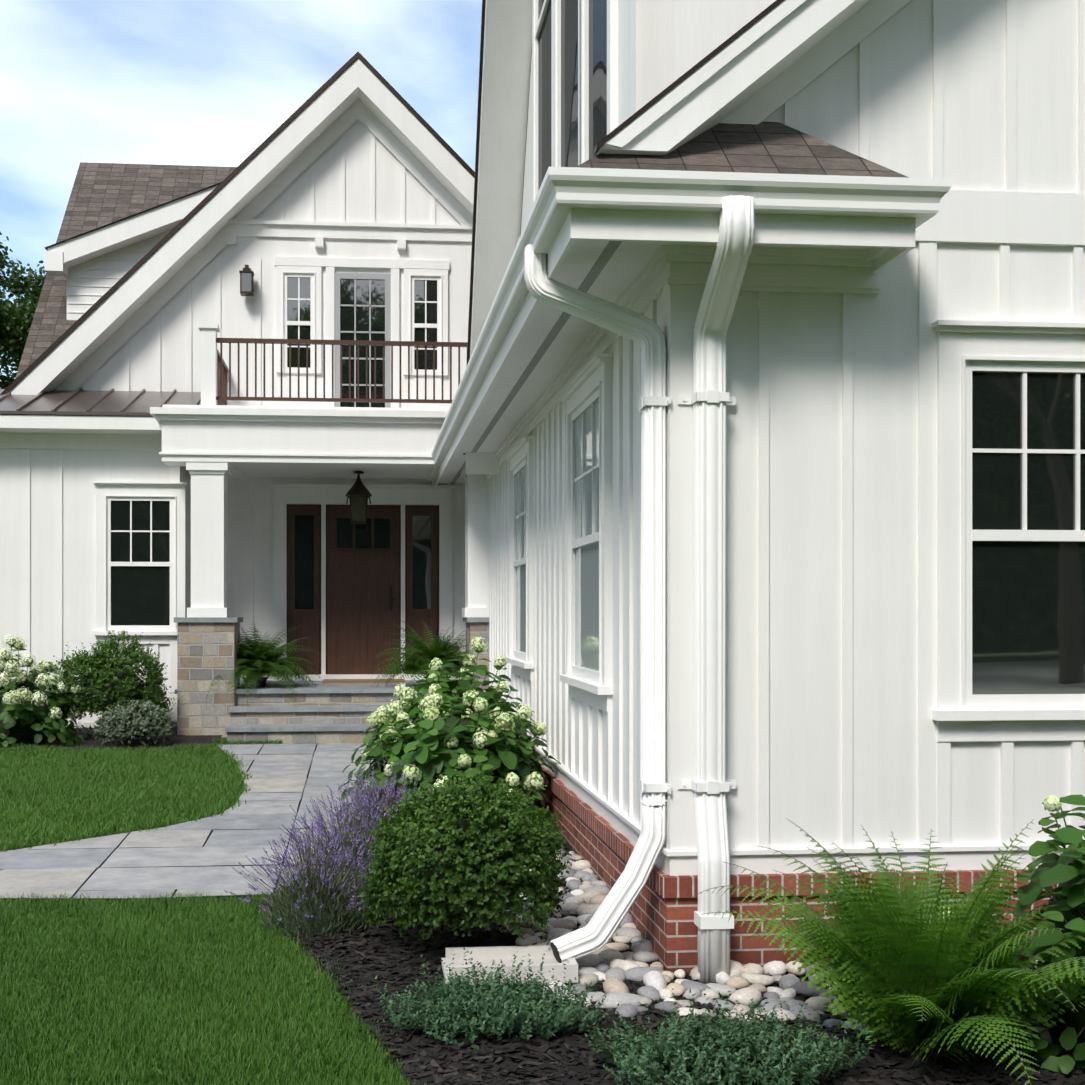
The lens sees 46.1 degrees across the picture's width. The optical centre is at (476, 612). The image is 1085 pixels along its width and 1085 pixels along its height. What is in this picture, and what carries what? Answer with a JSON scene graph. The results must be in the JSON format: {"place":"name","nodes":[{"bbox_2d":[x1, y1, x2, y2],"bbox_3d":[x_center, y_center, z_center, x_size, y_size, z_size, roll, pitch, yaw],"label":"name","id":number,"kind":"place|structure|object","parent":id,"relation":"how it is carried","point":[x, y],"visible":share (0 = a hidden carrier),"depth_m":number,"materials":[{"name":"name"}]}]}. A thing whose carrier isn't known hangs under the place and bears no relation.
{"place":"outdoors","nodes":[
{"label":"outdoors","id":0,"kind":"place"},
{"bbox_2d":[0,737,282,851],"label":"grass","id":1,"kind":"structure","parent":0,"point":[160,787],"depth_m":11.51,"materials":[{"name":"green plant"}]},
{"bbox_2d":[0,743,373,901],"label":"flagstone path","id":2,"kind":"structure","parent":0,"point":[70,866],"depth_m":9.14,"materials":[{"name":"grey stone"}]},
{"bbox_2d":[0,737,437,1084],"bbox_3d":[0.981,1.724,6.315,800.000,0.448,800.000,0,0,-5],"label":"ground","id":3,"kind":"structure","parent":0,"point":[354,1014],"depth_m":5.63,"materials":[{"name":"green plant"}]},
{"bbox_2d":[0,232,46,388],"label":"tree","id":4,"kind":"object","parent":3,"relation":"on","point":[16,318],"visible":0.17,"depth_m":45.92,"materials":[{"name":"green plant"}]},
{"bbox_2d":[12,727,221,748],"bbox_3d":[-8.428,1.493,14.913,10.750,0.055,2.230,0,0,-5],"label":"mulch bed","id":5,"kind":"object","parent":3,"relation":"on","point":[90,741],"visible":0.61,"depth_m":14.81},
{"bbox_2d":[0,632,91,748],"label":"hydrangea","id":6,"kind":"object","parent":5,"relation":"on","point":[28,703],"visible":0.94,"depth_m":14.47,"materials":[{"name":"green plant"}]},
{"bbox_2d":[46,630,177,725],"bbox_3d":[-4.413,0.815,15.190,1.627,1.213,1.637,0,0,-5],"label":"boxwood","id":7,"kind":"object","parent":5,"relation":"on","point":[105,681],"visible":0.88,"depth_m":14.88,"materials":[{"name":"green plant"}]},
{"bbox_2d":[92,697,180,744],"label":"shrub","id":8,"kind":"object","parent":5,"relation":"on","point":[131,721],"visible":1,"depth_m":14.36,"materials":[{"name":"green plant"}]},
{"bbox_2d":[0,58,486,727],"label":"house walls","id":9,"kind":"structure","parent":3,"relation":"on","point":[356,166],"depth_m":17.45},
{"bbox_2d":[0,388,200,415],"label":"metal roof","id":10,"kind":"structure","parent":9,"relation":"on","point":[110,402],"depth_m":16.54,"materials":[{"name":"brown metal"}]},
{"bbox_2d":[15,162,236,378],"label":"roof","id":11,"kind":"structure","parent":9,"relation":"attached to","point":[102,195],"depth_m":20.97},
{"bbox_2d":[0,52,357,394],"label":"roof edge trim","id":12,"kind":"structure","parent":11,"relation":"attached to","point":[173,231],"depth_m":17.08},
{"bbox_2d":[358,52,474,177],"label":"roof edge trim","id":13,"kind":"structure","parent":11,"relation":"attached to","point":[409,107],"depth_m":17.36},
{"bbox_2d":[239,265,253,295],"bbox_3d":[-3.156,-4.557,17.467,0.190,0.405,0.260,0,0,-5],"label":"wall lantern","id":14,"kind":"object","parent":9,"relation":"attached to","point":[247,281],"depth_m":17.36,"materials":[{"name":"brown metal"}]},
{"bbox_2d":[93,265,447,721],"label":"house windows","id":15,"kind":"structure","parent":9,"relation":"attached to","point":[133,563],"depth_m":16.31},
{"bbox_2d":[216,338,466,404],"bbox_3d":[-2.021,-2.960,16.026,3.954,0.840,1.665,0,0,24],"label":"balcony railing","id":16,"kind":"object","parent":9,"relation":"on","point":[222,398],"visible":0.75,"depth_m":15.80,"materials":[{"name":"brown metal"}]},
{"bbox_2d":[345,471,371,523],"bbox_3d":[-1.564,-1.525,16.833,0.356,0.690,0.357,0,0,-5],"label":"porch lantern","id":17,"kind":"object","parent":9,"relation":"attached to","point":[358,494],"visible":1,"depth_m":16.73,"materials":[{"name":"brown metal"}]},
{"bbox_2d":[334,273,390,407],"bbox_3d":[-1.591,-3.650,17.714,0.780,2.140,0.040,0,0,-5],"label":"balcony door frame","id":18,"kind":"object","parent":9,"relation":"attached to","point":[369,277],"visible":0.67,"depth_m":17.70,"materials":[{"name":"grey wood"}]},
{"bbox_2d":[287,504,438,674],"bbox_3d":[-1.579,-0.310,17.690,2.200,2.380,0.070,0,0,-5],"label":"house door","id":19,"kind":"structure","parent":9,"relation":"attached to","point":[363,567],"depth_m":17.69,"materials":[{"name":"brown wood"}]},
{"bbox_2d":[389,585,393,609],"bbox_3d":[-1.182,-0.205,17.681,0.070,0.350,0.082,0,0,-5],"label":"door handle","id":20,"kind":"object","parent":19,"relation":"attached to","point":[391,599],"visible":0.96,"depth_m":17.69,"materials":[{"name":"brown metal"}]},
{"bbox_2d":[224,812,389,941],"bbox_3d":[-0.897,1.478,7.086,1.021,0.692,1.026,0,0,-5],"label":"lavender","id":21,"kind":"object","parent":3,"relation":"on","point":[324,910],"visible":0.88,"depth_m":7.01,"materials":[{"name":"purple plant"}]},
{"bbox_2d":[261,786,399,896],"bbox_3d":[-0.779,1.454,7.934,1.097,0.697,1.006,0,0,-5],"label":"lavender","id":22,"kind":"object","parent":3,"relation":"on","point":[356,831],"visible":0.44,"depth_m":7.89,"materials":[{"name":"purple plant"}]},
{"bbox_2d":[174,617,488,743],"bbox_3d":[-1.740,0.940,16.311,4.000,1.760,2.810,0,0,-5],"label":"porch stone","id":23,"kind":"object","parent":3,"relation":"on","point":[320,712],"visible":0.5,"depth_m":15.43,"materials":[{"name":"grey stone"}]},
{"bbox_2d":[242,677,267,686],"bbox_3d":[-2.803,0.880,16.073,0.336,0.120,0.331,0,0,-5],"label":"pot","id":24,"kind":"object","parent":23,"relation":"on","point":[262,682],"visible":0.58,"depth_m":15.97,"materials":[{"name":"stone"}]},
{"bbox_2d":[206,620,323,707],"bbox_3d":[-2.849,0.642,16.101,1.859,1.202,1.847,0,0,-5],"label":"fern pot","id":25,"kind":"object","parent":23,"relation":"on","point":[256,659],"visible":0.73,"depth_m":15.84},
{"bbox_2d":[323,679,404,682],"bbox_3d":[-1.534,0.930,17.288,1.100,0.020,0.600,0,0,-5],"label":"door mat","id":26,"kind":"object","parent":23,"relation":"on","point":[354,680],"depth_m":17.04,"materials":[{"name":"fabric"}]},
{"bbox_2d":[368,621,482,692],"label":"fern","id":27,"kind":"object","parent":23,"relation":"on","point":[424,655],"visible":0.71,"depth_m":16.04,"materials":[{"name":"green plant"}]},
{"bbox_2d":[308,767,427,865],"bbox_3d":[-0.642,1.427,8.758,1.018,0.694,1.014,0,0,-5],"label":"lavender","id":28,"kind":"object","parent":3,"relation":"on","point":[390,794],"visible":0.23,"depth_m":8.73,"materials":[{"name":"purple plant"}]},
{"bbox_2d":[342,636,539,804],"bbox_3d":[-0.273,1.050,11.237,1.826,1.670,1.782,0,0,-5],"label":"hydrangea","id":29,"kind":"object","parent":3,"relation":"on","point":[410,702],"visible":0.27,"depth_m":11.09,"materials":[{"name":"green plant"}]},
{"bbox_2d":[338,673,560,836],"bbox_3d":[-0.210,1.182,9.878,1.725,1.424,1.738,0,0,-5],"label":"hydrangea","id":30,"kind":"object","parent":3,"relation":"on","point":[446,742],"visible":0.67,"depth_m":9.59,"materials":[{"name":"green plant"}]},
{"bbox_2d":[260,803,1084,1084],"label":"mulch bed","id":31,"kind":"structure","parent":3,"relation":"on","point":[919,1068],"depth_m":5.30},
{"bbox_2d":[330,757,435,826],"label":"lavender","id":32,"kind":"object","parent":31,"relation":"on","point":[383,793],"visible":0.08,"depth_m":9.46,"materials":[{"name":"purple plant"}]},
{"bbox_2d":[259,841,1084,1084],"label":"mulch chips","id":33,"kind":"object","parent":31,"relation":"on","point":[539,1044],"visible":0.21,"depth_m":5.37,"materials":[{"name":"brown wood"}]},
{"bbox_2d":[347,768,577,944],"bbox_3d":[-0.079,1.249,6.755,1.203,0.884,1.255,0,0,-5],"label":"boxwood","id":34,"kind":"object","parent":33,"relation":"on","point":[444,861],"visible":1,"depth_m":6.43,"materials":[{"name":"green plant"}]},
{"bbox_2d":[370,947,611,1049],"bbox_3d":[0.057,1.645,5.520,1.041,0.337,0.715,0,0,-5],"label":"plant","id":35,"kind":"object","parent":33,"relation":"on","point":[458,998],"visible":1,"depth_m":5.42,"materials":[{"name":"green plant"}]},
{"bbox_2d":[441,945,577,984],"bbox_3d":[0.153,1.718,6.202,0.630,0.085,0.360,0,0,-5],"label":"splash block","id":36,"kind":"object","parent":33,"relation":"on","point":[484,956],"depth_m":6.27,"materials":[{"name":"concrete"}]},
{"bbox_2d":[585,984,873,1084],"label":"plant","id":37,"kind":"object","parent":33,"relation":"on","point":[723,1068],"visible":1,"depth_m":4.86,"materials":[{"name":"green plant"}]},
{"bbox_2d":[690,818,1084,1084],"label":"fern","id":38,"kind":"object","parent":33,"relation":"on","point":[922,978],"visible":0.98,"depth_m":5.03,"materials":[{"name":"green plant"}]},
{"bbox_2d":[496,849,1066,1049],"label":"river rocks","id":39,"kind":"object","parent":31,"relation":"on","point":[612,966],"visible":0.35,"depth_m":6.12,"materials":[{"name":"beige stone"}]},
{"bbox_2d":[432,0,1084,875],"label":"wing walls","id":40,"kind":"structure","parent":3,"relation":"on","point":[832,548],"depth_m":6.41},
{"bbox_2d":[466,0,531,473],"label":"wall","id":41,"kind":"structure","parent":40,"relation":"attached to","point":[506,71],"depth_m":12.62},
{"bbox_2d":[450,241,621,483],"bbox_3d":[0.722,-1.798,11.979,1.170,0.003,11.870,0,0,-5],"label":"soffit vent","id":42,"kind":"object","parent":40,"relation":"attached to","point":[607,253],"visible":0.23,"depth_m":8.50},
{"bbox_2d":[524,244,666,962],"bbox_3d":[0.601,-0.081,6.414,0.683,3.597,0.490,0,0,-5],"label":"downspout","id":43,"kind":"object","parent":40,"relation":"attached to","point":[596,933],"visible":0.98,"depth_m":6.33,"materials":[{"name":"white metal"}]},
{"bbox_2d":[638,390,735,928],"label":"downspout brackets","id":44,"kind":"object","parent":40,"relation":"attached to","point":[710,787],"visible":0.85,"depth_m":6.19,"materials":[{"name":"white metal"}]},
{"bbox_2d":[427,167,951,481],"bbox_3d":[0.712,-1.907,11.808,1.856,0.145,12.208,0,0,-5],"label":"wing gutter","id":45,"kind":"object","parent":40,"relation":"attached to","point":[562,191],"visible":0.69,"depth_m":5.79,"materials":[{"name":"white metal"}]},
{"bbox_2d":[520,50,908,234],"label":"wing roof","id":46,"kind":"structure","parent":40,"relation":"attached to","point":[772,147],"depth_m":6.01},
{"bbox_2d":[463,0,783,454],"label":"roof edge trim","id":47,"kind":"structure","parent":46,"relation":"attached to","point":[674,84],"depth_m":12.00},
{"bbox_2d":[693,195,754,983],"bbox_3d":[1.163,-0.040,6.015,0.155,3.680,0.573,0,0,-5],"label":"downspout","id":48,"kind":"object","parent":40,"relation":"attached to","point":[728,268],"visible":0.92,"depth_m":6.19,"materials":[{"name":"white metal"}]},
{"bbox_2d":[597,0,911,154],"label":"wing rake","id":49,"kind":"object","parent":40,"relation":"attached to","point":[771,62],"visible":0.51,"depth_m":5.95,"materials":[{"name":"white wood"}]},
{"bbox_2d":[505,0,1084,845],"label":"wing windows","id":50,"kind":"structure","parent":40,"relation":"attached to","point":[1009,534],"depth_m":6.47,"materials":[{"name":"white wood"}]},
{"bbox_2d":[943,795,1084,1077],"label":"hydrangea","id":51,"kind":"object","parent":3,"relation":"on","point":[1065,870],"visible":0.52,"depth_m":5.13,"materials":[{"name":"green plant"}]},
{"bbox_2d":[0,0,481,380],"label":"sky","id":52,"kind":"structure","parent":0,"point":[154,82],"materials":[{"name":"blue"}]},
{"bbox_2d":[530,759,1058,973],"bbox_3d":[4.925,1.710,12.444,9.075,0.820,11.675,0,0,-5],"label":"brick base","id":53,"kind":"object","parent":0,"point":[663,908],"visible":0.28,"depth_m":6.33,"materials":[{"name":"red brick"}]}
]}

